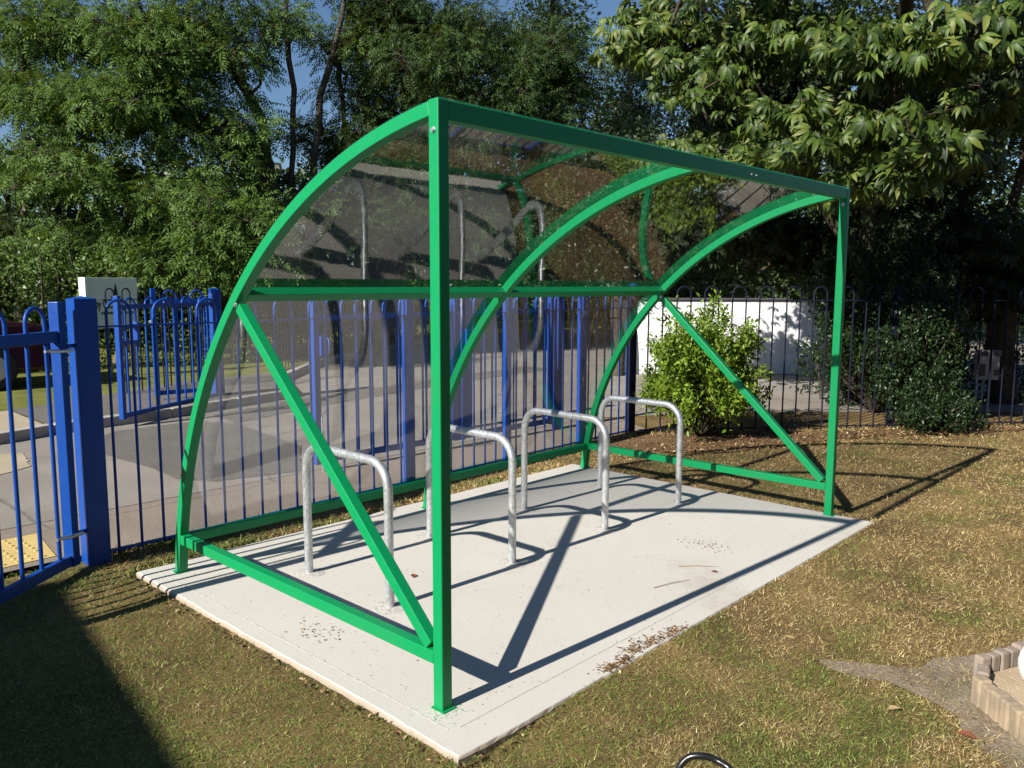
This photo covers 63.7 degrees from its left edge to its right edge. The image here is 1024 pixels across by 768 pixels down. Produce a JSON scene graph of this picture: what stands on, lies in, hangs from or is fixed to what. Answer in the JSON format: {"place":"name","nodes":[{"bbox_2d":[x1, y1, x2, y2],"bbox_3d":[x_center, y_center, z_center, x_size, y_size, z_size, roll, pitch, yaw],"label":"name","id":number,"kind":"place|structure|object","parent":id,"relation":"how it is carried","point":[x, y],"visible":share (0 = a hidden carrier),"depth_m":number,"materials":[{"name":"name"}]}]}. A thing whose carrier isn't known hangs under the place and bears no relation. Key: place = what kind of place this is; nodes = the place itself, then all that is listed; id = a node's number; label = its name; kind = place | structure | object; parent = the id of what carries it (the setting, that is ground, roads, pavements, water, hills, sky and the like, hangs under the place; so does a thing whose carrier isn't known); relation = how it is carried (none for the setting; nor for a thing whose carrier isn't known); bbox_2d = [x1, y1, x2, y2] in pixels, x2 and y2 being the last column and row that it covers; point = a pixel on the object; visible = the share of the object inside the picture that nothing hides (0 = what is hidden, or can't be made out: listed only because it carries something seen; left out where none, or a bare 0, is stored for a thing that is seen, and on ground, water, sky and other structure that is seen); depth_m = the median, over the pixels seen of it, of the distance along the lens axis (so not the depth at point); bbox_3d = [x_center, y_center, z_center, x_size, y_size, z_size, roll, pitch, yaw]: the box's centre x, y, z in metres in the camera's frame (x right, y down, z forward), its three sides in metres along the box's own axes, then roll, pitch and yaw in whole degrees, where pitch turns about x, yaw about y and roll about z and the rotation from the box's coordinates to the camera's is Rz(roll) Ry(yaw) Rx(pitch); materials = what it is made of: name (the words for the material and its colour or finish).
{"place":"outdoors","nodes":[
{"label":"outdoors","id":0,"kind":"place"},
{"bbox_2d":[95,227,789,296],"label":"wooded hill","id":1,"kind":"structure","parent":0,"point":[525,281],"depth_m":98.41,"materials":[{"name":"green plant"}]},
{"bbox_2d":[0,297,1023,767],"bbox_3d":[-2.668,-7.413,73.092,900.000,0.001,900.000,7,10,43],"label":"ground","id":2,"kind":"structure","parent":0,"point":[816,419],"depth_m":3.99,"materials":[{"name":"green plant"}]},
{"bbox_2d":[0,411,40,430],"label":"buff footway","id":3,"kind":"structure","parent":2,"relation":"on","point":[20,421],"depth_m":8.56,"materials":[{"name":"beige concrete"}]},
{"bbox_2d":[66,296,111,566],"bbox_3d":[-2.325,0.265,4.455,0.133,1.472,0.199,7,10,43],"label":"gate post","id":4,"kind":"object","parent":2,"relation":"on","point":[86,389],"visible":0.92,"depth_m":4.44,"materials":[{"name":"blue metal"}]},
{"bbox_2d":[0,302,83,604],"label":"gate leaf","id":5,"kind":"object","parent":4,"relation":"attached to","point":[54,336],"visible":1,"depth_m":4.23,"materials":[{"name":"blue paint"}]},
{"bbox_2d":[78,277,137,379],"bbox_3d":[-5.980,-0.782,12.447,0.509,1.643,0.838,7,10,43],"label":"sign board","id":6,"kind":"object","parent":2,"relation":"on","point":[96,288],"visible":0.37,"depth_m":12.42,"materials":[{"name":"white painted metal"}]},
{"bbox_2d":[13,373,279,423],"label":"footway","id":7,"kind":"structure","parent":2,"relation":"on","point":[249,384],"depth_m":10.56,"materials":[{"name":"asphalt"}]},
{"bbox_2d":[112,294,218,419],"bbox_3d":[-3.964,-0.377,9.578,0.056,1.310,1.795,2,7,13],"label":"gate leaf","id":8,"kind":"object","parent":7,"relation":"on","point":[119,344],"visible":0.82,"depth_m":9.19,"materials":[{"name":"blue paint"}]},
{"bbox_2d":[100,287,203,392],"bbox_3d":[-4.814,-0.586,11.234,0.034,1.450,1.838,3,7,20],"label":"railing fence","id":9,"kind":"object","parent":2,"relation":"on","point":[194,297],"visible":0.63,"depth_m":11.31,"materials":[{"name":"blue metal"}]},
{"bbox_2d":[0,0,389,357],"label":"ash tree","id":10,"kind":"object","parent":2,"relation":"on","point":[166,53],"visible":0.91,"depth_m":14.34,"materials":[{"name":"green plant"}]},
{"bbox_2d":[215,288,224,394],"bbox_3d":[-3.787,-0.492,10.582,0.150,1.474,0.150,7,10,43],"label":"round gate post","id":11,"kind":"object","parent":2,"relation":"on","point":[218,296],"visible":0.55,"depth_m":10.53,"materials":[{"name":"blue metal"}]},
{"bbox_2d":[149,288,218,395],"bbox_3d":[-4.066,-0.530,10.254,0.772,1.310,0.056,-6,9,-39],"label":"gate leaf","id":12,"kind":"object","parent":11,"relation":"attached to","point":[152,291],"visible":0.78,"depth_m":10.15,"materials":[{"name":"blue paint"}]},
{"bbox_2d":[22,577,461,767],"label":"lawn","id":13,"kind":"structure","parent":2,"relation":"on","point":[273,672],"depth_m":3.16,"materials":[{"name":"plant"}]},
{"bbox_2d":[135,577,493,767],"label":"slab edge soil","id":14,"kind":"structure","parent":2,"relation":"on","point":[476,760],"depth_m":2.68,"materials":[{"name":"brown soil"}]},
{"bbox_2d":[123,466,865,767],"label":"slab edge litter","id":15,"kind":"object","parent":14,"relation":"on","point":[364,712],"visible":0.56,"depth_m":3.19,"materials":[{"name":"brown plant"}]},
{"bbox_2d":[0,419,650,577],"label":"footway","id":16,"kind":"structure","parent":2,"relation":"on","point":[129,520],"depth_m":5.94,"materials":[{"name":"grey concrete"}]},
{"bbox_2d":[1,533,55,567],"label":"tactile paving","id":17,"kind":"structure","parent":16,"relation":"on","point":[31,540],"depth_m":4.75,"materials":[{"name":"yellow concrete"}]},
{"bbox_2d":[2,537,45,565],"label":"paving blisters","id":18,"kind":"object","parent":17,"relation":"on","point":[17,551],"visible":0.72,"depth_m":4.73,"materials":[{"name":"yellow concrete"}]},
{"bbox_2d":[310,298,459,470],"bbox_3d":[-1.045,-0.055,7.182,0.145,1.427,1.548,7,10,43],"label":"gate leaf","id":19,"kind":"object","parent":16,"relation":"on","point":[317,346],"visible":0.48,"depth_m":7.06,"materials":[{"name":"blue paint"}]},
{"bbox_2d":[552,297,562,429],"bbox_3d":[0.481,-0.263,8.705,0.087,1.502,0.087,7,10,43],"label":"gate post","id":20,"kind":"object","parent":16,"relation":"on","point":[558,359],"visible":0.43,"depth_m":8.67,"materials":[{"name":"blue metal"}]},
{"bbox_2d":[459,297,554,439],"bbox_3d":[-0.018,-0.203,8.182,0.145,1.370,1.308,7,10,43],"label":"gate leaf","id":21,"kind":"object","parent":20,"relation":"attached to","point":[550,332],"visible":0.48,"depth_m":8.27,"materials":[{"name":"blue paint"}]},
{"bbox_2d":[626,284,637,433],"bbox_3d":[1.232,-0.253,8.468,0.092,1.545,0.092,7,10,43],"label":"corner post","id":22,"kind":"object","parent":16,"relation":"on","point":[631,371],"visible":0.88,"depth_m":8.44,"materials":[{"name":"blue metal"}]},
{"bbox_2d":[272,300,394,370],"bbox_3d":[-3.470,-1.277,17.397,0.034,1.330,7.661,1,7,7],"label":"railing fence","id":23,"kind":"object","parent":2,"relation":"on","point":[283,302],"visible":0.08,"depth_m":15.19,"materials":[{"name":"blue metal"}]},
{"bbox_2d":[117,461,574,579],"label":"edge grass","id":24,"kind":"structure","parent":2,"relation":"on","point":[316,525],"depth_m":5.28,"materials":[{"name":"green plant"}]},
{"bbox_2d":[98,296,632,552],"bbox_3d":[-0.533,0.029,6.496,0.076,1.456,5.242,6,9,41],"label":"railing fence","id":25,"kind":"object","parent":2,"relation":"on","point":[407,399],"visible":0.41,"depth_m":6.14,"materials":[{"name":"blue metal"}]},
{"bbox_2d":[107,431,640,563],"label":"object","id":26,"kind":"structure","parent":2,"relation":"on","point":[138,548],"depth_m":4.83,"materials":[{"name":"grey concrete"}]},
{"bbox_2d":[243,262,533,355],"bbox_3d":[-2.941,-2.151,21.898,2.974,2.229,12.121,3,8,25],"label":"hedge","id":27,"kind":"object","parent":2,"relation":"on","point":[325,282],"visible":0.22,"depth_m":20.09,"materials":[{"name":"green plant"}]},
{"bbox_2d":[286,0,623,355],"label":"ash tree","id":28,"kind":"object","parent":2,"relation":"on","point":[533,80],"visible":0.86,"depth_m":16.45,"materials":[{"name":"green plant"}]},
{"bbox_2d":[0,299,977,410],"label":"verge","id":29,"kind":"structure","parent":2,"relation":"on","point":[20,394],"depth_m":13.87,"materials":[{"name":"green plant"}]},
{"bbox_2d":[0,320,51,390],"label":"parked car","id":30,"kind":"object","parent":29,"relation":"on","point":[17,359],"visible":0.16,"depth_m":11.09,"materials":[{"name":"red paint"}]},
{"bbox_2d":[0,197,113,321],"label":"broadleaf tree","id":31,"kind":"object","parent":29,"relation":"on","point":[6,228],"visible":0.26,"depth_m":16.58,"materials":[{"name":"green plant"}]},
{"bbox_2d":[0,225,309,372],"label":"ivy hedge","id":32,"kind":"object","parent":29,"relation":"on","point":[75,282],"visible":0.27,"depth_m":13.79,"materials":[{"name":"green plant"}]},
{"bbox_2d":[337,0,706,325],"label":"broadleaf tree","id":33,"kind":"object","parent":29,"relation":"on","point":[413,254],"visible":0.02,"depth_m":25.20,"materials":[{"name":"green plant"}]},
{"bbox_2d":[136,464,873,766],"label":"concrete slab","id":34,"kind":"structure","parent":2,"relation":"on","point":[528,647],"depth_m":4.12,"materials":[{"name":"grey concrete"}]},
{"bbox_2d":[294,446,402,614],"bbox_3d":[-0.816,0.670,4.041,0.848,0.714,0.176,7,10,43],"label":"bicycle rack","id":35,"kind":"object","parent":34,"relation":"on","point":[390,604],"visible":0.87,"depth_m":3.91,"materials":[{"name":"metal"}]},
{"bbox_2d":[415,700,477,723],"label":"paint flecks","id":36,"kind":"object","parent":34,"relation":"on","point":[448,714],"visible":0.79,"depth_m":2.92,"materials":[{"name":"grey paint"}]},
{"bbox_2d":[417,424,529,568],"bbox_3d":[-0.245,0.598,4.649,0.848,0.714,0.176,7,10,43],"label":"bicycle rack","id":37,"kind":"object","parent":34,"relation":"on","point":[511,561],"visible":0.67,"depth_m":4.45,"materials":[{"name":"metal"}]},
{"bbox_2d":[159,520,846,728],"bbox_3d":[0.379,1.040,3.900,1.864,0.002,4.112,26,27,74],"label":"slab margin line","id":38,"kind":"object","parent":34,"relation":"on","point":[516,696],"visible":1,"depth_m":3.41,"materials":[{"name":"grey concrete"}]},
{"bbox_2d":[284,536,727,642],"bbox_3d":[0.143,1.003,4.182,2.568,0.012,0.373,-4,8,-32],"label":"slab debris","id":39,"kind":"object","parent":34,"relation":"on","point":[343,631],"visible":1,"depth_m":3.63,"materials":[{"name":"brown plant"}]},
{"bbox_2d":[172,97,849,713],"bbox_3d":[0.181,-0.121,4.740,2.100,2.108,3.481,7,10,43],"label":"bicycle shelter","id":40,"kind":"object","parent":34,"relation":"on","point":[430,643],"visible":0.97,"depth_m":3.62,"materials":[{"name":"metal"}]},
{"bbox_2d":[194,482,836,709],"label":"slab crumbs","id":41,"kind":"object","parent":34,"relation":"on","point":[530,587],"visible":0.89,"depth_m":4.29,"materials":[{"name":"brown plant"}]},
{"bbox_2d":[516,408,619,533],"bbox_3d":[0.324,0.525,5.254,0.848,0.714,0.176,7,10,43],"label":"bicycle rack","id":42,"kind":"object","parent":34,"relation":"on","point":[604,528],"visible":0.99,"depth_m":5.11,"materials":[{"name":"metal"}]},
{"bbox_2d":[589,395,689,506],"bbox_3d":[0.898,0.452,5.864,0.848,0.714,0.176,7,10,43],"label":"bicycle rack","id":43,"kind":"object","parent":34,"relation":"on","point":[677,502],"visible":0.93,"depth_m":5.69,"materials":[{"name":"metal"}]},
{"bbox_2d":[0,444,1020,767],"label":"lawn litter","id":44,"kind":"object","parent":2,"relation":"on","point":[490,762],"visible":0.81,"depth_m":3.00,"materials":[{"name":"brown plant"}]},
{"bbox_2d":[0,120,1023,341],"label":"tall hedge","id":45,"kind":"object","parent":2,"relation":"on","point":[531,277],"visible":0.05,"depth_m":26.55,"materials":[{"name":"green plant"}]},
{"bbox_2d":[4,452,1020,767],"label":"lawn clover","id":46,"kind":"object","parent":2,"relation":"on","point":[370,766],"visible":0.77,"depth_m":3.28,"materials":[{"name":"green plant"}]},
{"bbox_2d":[565,252,807,344],"bbox_3d":[5.292,-2.430,22.097,7.688,2.777,2.014,-1,7,-9],"label":"hedge","id":47,"kind":"object","parent":2,"relation":"on","point":[646,284],"visible":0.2,"depth_m":21.53,"materials":[{"name":"green plant"}]},
{"bbox_2d":[675,752,733,767],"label":"tube hoop","id":48,"kind":"object","parent":2,"relation":"on","point":[684,760],"visible":1,"depth_m":2.23,"materials":[{"name":"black metal"}]},
{"bbox_2d":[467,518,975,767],"bbox_3d":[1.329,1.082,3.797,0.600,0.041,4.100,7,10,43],"label":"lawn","id":49,"kind":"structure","parent":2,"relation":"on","point":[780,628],"depth_m":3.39,"materials":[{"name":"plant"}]},
{"bbox_2d":[610,423,1023,452],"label":"soil bed","id":50,"kind":"object","parent":2,"relation":"on","point":[639,442],"visible":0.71,"depth_m":8.25,"materials":[{"name":"brown soil"}]},
{"bbox_2d":[634,288,776,438],"bbox_3d":[1.943,-0.200,8.238,1.374,1.520,1.543,2,7,17],"label":"leafy shrub","id":51,"kind":"object","parent":50,"relation":"on","point":[711,397],"visible":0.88,"depth_m":7.98,"materials":[{"name":"green plant"}]},
{"bbox_2d":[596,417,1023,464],"bbox_3d":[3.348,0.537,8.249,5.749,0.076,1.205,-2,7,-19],"label":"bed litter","id":52,"kind":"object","parent":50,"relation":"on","point":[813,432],"visible":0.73,"depth_m":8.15,"materials":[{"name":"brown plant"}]},
{"bbox_2d":[881,379,990,434],"bbox_3d":[4.446,0.225,8.713,1.032,0.588,1.291,7,10,43],"label":"box shrub","id":53,"kind":"object","parent":50,"relation":"on","point":[934,415],"visible":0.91,"depth_m":8.52,"materials":[{"name":"green plant"}]},
{"bbox_2d":[639,286,1023,431],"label":"railing fence","id":54,"kind":"object","parent":2,"relation":"on","point":[897,291],"visible":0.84,"depth_m":8.74,"materials":[{"name":"black metal"}]},
{"bbox_2d":[646,421,1023,436],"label":"verge grass","id":55,"kind":"structure","parent":2,"relation":"on","point":[793,429],"depth_m":8.70,"materials":[{"name":"green plant"}]},
{"bbox_2d":[790,208,977,412],"bbox_3d":[4.393,-0.845,9.812,2.127,2.434,2.357,7,10,43],"label":"undergrowth shrub","id":56,"kind":"object","parent":2,"relation":"on","point":[877,259],"visible":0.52,"depth_m":9.48,"materials":[{"name":"green plant"}]},
{"bbox_2d":[887,705,900,709],"bbox_3d":[1.389,1.180,3.000,0.040,0.010,0.031,7,10,43],"label":"dead leaf","id":57,"kind":"object","parent":2,"relation":"on","point":[893,707],"visible":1,"depth_m":3.00,"materials":[{"name":"beige plant"}]},
{"bbox_2d":[789,329,1023,406],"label":"hedge","id":58,"kind":"object","parent":2,"relation":"on","point":[1020,395],"visible":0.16,"depth_m":10.90,"materials":[{"name":"green plant"}]},
{"bbox_2d":[849,260,984,421],"bbox_3d":[4.379,-0.435,9.002,1.248,1.815,1.488,7,10,43],"label":"holly bush","id":59,"kind":"object","parent":2,"relation":"on","point":[936,333],"visible":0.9,"depth_m":8.71,"materials":[{"name":"green plant"}]},
{"bbox_2d":[958,305,1023,339],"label":"hedge","id":60,"kind":"object","parent":2,"relation":"on","point":[1020,328],"visible":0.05,"depth_m":23.30,"materials":[{"name":"green plant"}]},
{"bbox_2d":[990,666,1023,706],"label":"sand bed","id":61,"kind":"object","parent":2,"relation":"on","point":[1010,681],"depth_m":3.12,"materials":[{"name":"beige sand"}]},
{"bbox_2d":[1018,647,1023,679],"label":"garden ball","id":62,"kind":"object","parent":61,"relation":"on","point":[1021,663],"visible":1,"depth_m":3.03,"materials":[{"name":"white paint"}]},
{"bbox_2d":[0,329,1023,529],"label":"road","id":63,"kind":"structure","parent":0,"point":[127,483],"depth_m":10.01,"materials":[{"name":"grey asphalt"}]},
{"bbox_2d":[0,453,30,473],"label":"white road patch","id":64,"kind":"object","parent":63,"relation":"on","point":[6,463],"visible":0.91,"depth_m":7.06,"materials":[{"name":"beige paint"}]},
{"bbox_2d":[105,422,301,480],"bbox_3d":[-2.839,0.590,7.772,3.000,0.001,1.647,7,10,43],"label":"asphalt patch","id":65,"kind":"object","parent":63,"relation":"on","point":[125,445],"visible":0.67,"depth_m":7.58,"materials":[{"name":"grey asphalt"}]},
{"bbox_2d":[214,366,546,422],"bbox_3d":[-1.459,0.043,12.268,0.840,0.001,7.144,5,8,33],"label":"asphalt patch","id":66,"kind":"object","parent":63,"relation":"on","point":[252,413],"visible":0.58,"depth_m":10.92,"materials":[{"name":"grey asphalt"}]},
{"bbox_2d":[465,298,471,427],"bbox_3d":[-0.496,-0.269,8.727,0.118,1.503,0.118,7,10,43],"label":"gate post","id":67,"kind":"object","parent":63,"relation":"on","point":[466,374],"visible":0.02,"depth_m":8.71,"materials":[{"name":"blue metal"}]},
{"bbox_2d":[0,326,959,443],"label":"kerb","id":68,"kind":"structure","parent":63,"relation":"on","point":[23,433],"depth_m":9.93,"materials":[{"name":"concrete"}]},
{"bbox_2d":[516,116,717,375],"bbox_3d":[1.926,-2.350,14.083,3.809,4.368,1.952,-3,8,-26],"label":"yew tree","id":69,"kind":"object","parent":63,"relation":"on","point":[614,217],"visible":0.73,"depth_m":13.63,"materials":[{"name":"green plant"}]},
{"bbox_2d":[578,31,696,297],"bbox_3d":[3.009,-4.747,20.190,2.875,7.653,3.188,7,10,43],"label":"birch tree","id":70,"kind":"object","parent":63,"relation":"on","point":[622,106],"visible":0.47,"depth_m":19.56,"materials":[{"name":"green plant"}]},
{"bbox_2d":[622,298,830,373],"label":"garden wall","id":71,"kind":"structure","parent":63,"relation":"on","point":[766,327],"depth_m":14.06,"materials":[{"name":"white paint"}]},
{"bbox_2d":[587,0,1023,404],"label":"horse chestnut tree","id":72,"kind":"object","parent":63,"relation":"on","point":[916,146],"visible":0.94,"depth_m":7.53,"materials":[{"name":"green plant"}]},
{"bbox_2d":[589,0,1023,307],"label":"broadleaf tree","id":73,"kind":"object","parent":63,"relation":"on","point":[998,179],"visible":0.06,"depth_m":20.56,"materials":[{"name":"green plant"}]},
{"bbox_2d":[619,45,1023,404],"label":"horse chestnut tree","id":74,"kind":"object","parent":63,"relation":"on","point":[784,245],"visible":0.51,"depth_m":10.67,"materials":[{"name":"green plant"}]},
{"bbox_2d":[973,350,1001,408],"bbox_3d":[5.879,-0.048,10.220,0.260,0.741,0.126,0,7,0],"label":"meter cabinet","id":75,"kind":"object","parent":63,"relation":"on","point":[984,366],"visible":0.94,"depth_m":10.14,"materials":[{"name":"grey metal"}]},
{"bbox_2d":[979,364,985,375],"bbox_3d":[5.790,-0.171,10.146,0.070,0.150,0.008,0,7,0],"label":"dark window","id":76,"kind":"structure","parent":75,"relation":"in","point":[982,370],"depth_m":10.14,"materials":[{"name":"black glass"}]},
{"bbox_2d":[0,0,1023,259],"label":"sky","id":77,"kind":"structure","parent":0,"point":[608,8],"materials":[{"name":"blue"}]},
{"bbox_2d":[587,621,687,673],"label":"spilled soil","id":78,"kind":"structure","parent":0,"point":[623,659],"depth_m":3.43,"materials":[{"name":"brown soil"}]},
{"bbox_2d":[816,639,1023,767],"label":"path","id":79,"kind":"structure","parent":0,"point":[963,689],"depth_m":3.18,"materials":[{"name":"stone"}]},
{"bbox_2d":[957,730,977,739],"bbox_3d":[1.563,1.206,2.831,0.044,0.014,0.055,-3,8,-23],"label":"dead leaf","id":80,"kind":"object","parent":79,"relation":"on","point":[967,733],"visible":0.94,"depth_m":2.83,"materials":[{"name":"plant"}]},
{"bbox_2d":[970,641,1023,744],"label":"log edging","id":81,"kind":"object","parent":79,"relation":"on","point":[1003,709],"visible":0.8,"depth_m":3.01,"materials":[{"name":"beige wood"}]}
]}

